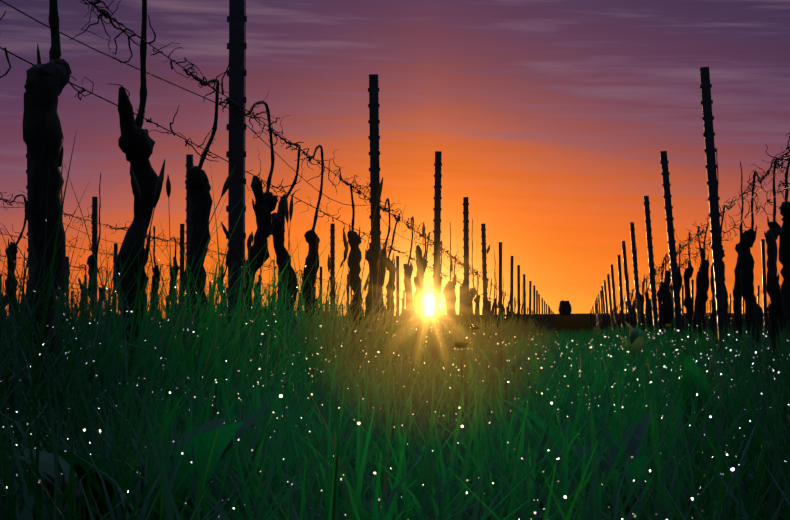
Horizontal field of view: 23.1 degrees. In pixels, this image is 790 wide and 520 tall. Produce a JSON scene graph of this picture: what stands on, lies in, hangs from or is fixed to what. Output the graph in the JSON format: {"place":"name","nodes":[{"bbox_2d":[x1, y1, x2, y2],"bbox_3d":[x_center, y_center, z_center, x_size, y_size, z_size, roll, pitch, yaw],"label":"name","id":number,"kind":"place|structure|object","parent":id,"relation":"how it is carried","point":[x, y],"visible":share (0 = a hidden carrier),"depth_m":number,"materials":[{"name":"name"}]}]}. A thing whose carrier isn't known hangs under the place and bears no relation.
{"place":"outdoors","nodes":[
{"label":"outdoors","id":0,"kind":"place"},
{"bbox_2d":[0,0,789,319],"label":"sky","id":1,"kind":"structure","parent":0,"point":[554,119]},
{"bbox_2d":[77,313,785,333],"bbox_3d":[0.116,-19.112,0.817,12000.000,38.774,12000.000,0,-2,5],"label":"ground","id":2,"kind":"structure","parent":0,"point":[576,321],"depth_m":928.18,"materials":[{"name":"soil"}]},
{"bbox_2d":[12,159,746,519],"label":"broadleaf weeds","id":3,"kind":"object","parent":2,"relation":"on","point":[224,443],"visible":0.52,"depth_m":2.28,"materials":[{"name":"green plant"}]},
{"bbox_2d":[0,0,767,352],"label":"trellis posts","id":4,"kind":"object","parent":2,"relation":"on","point":[236,152],"visible":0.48,"depth_m":12.27,"materials":[{"name":"black wood"}]},
{"bbox_2d":[0,0,789,327],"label":"trellis wires","id":5,"kind":"object","parent":4,"relation":"attached to","point":[266,144],"visible":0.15,"depth_m":8.41,"materials":[{"name":"black metal"}]},
{"bbox_2d":[0,0,789,324],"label":"vine tendrils","id":6,"kind":"object","parent":5,"relation":"attached to","point":[386,210],"visible":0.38,"depth_m":9.86,"materials":[{"name":"black plant"}]},
{"bbox_2d":[0,130,789,519],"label":"grass","id":7,"kind":"structure","parent":2,"relation":"on","point":[302,458],"depth_m":2.95,"materials":[{"name":"green plant"}]},
{"bbox_2d":[1,266,789,519],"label":"dew drops","id":8,"kind":"object","parent":7,"relation":"on","point":[565,497],"visible":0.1,"depth_m":3.52,"materials":[{"name":"white liquid"}]},
{"bbox_2d":[0,0,789,378],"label":"vines","id":9,"kind":"object","parent":2,"relation":"on","point":[46,84],"visible":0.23,"depth_m":8.46,"materials":[{"name":"black plant"}]},
{"bbox_2d":[558,300,571,315],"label":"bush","id":10,"kind":"object","parent":2,"relation":"on","point":[565,307],"visible":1,"depth_m":1192.31,"materials":[{"name":"black plant"}]}
]}

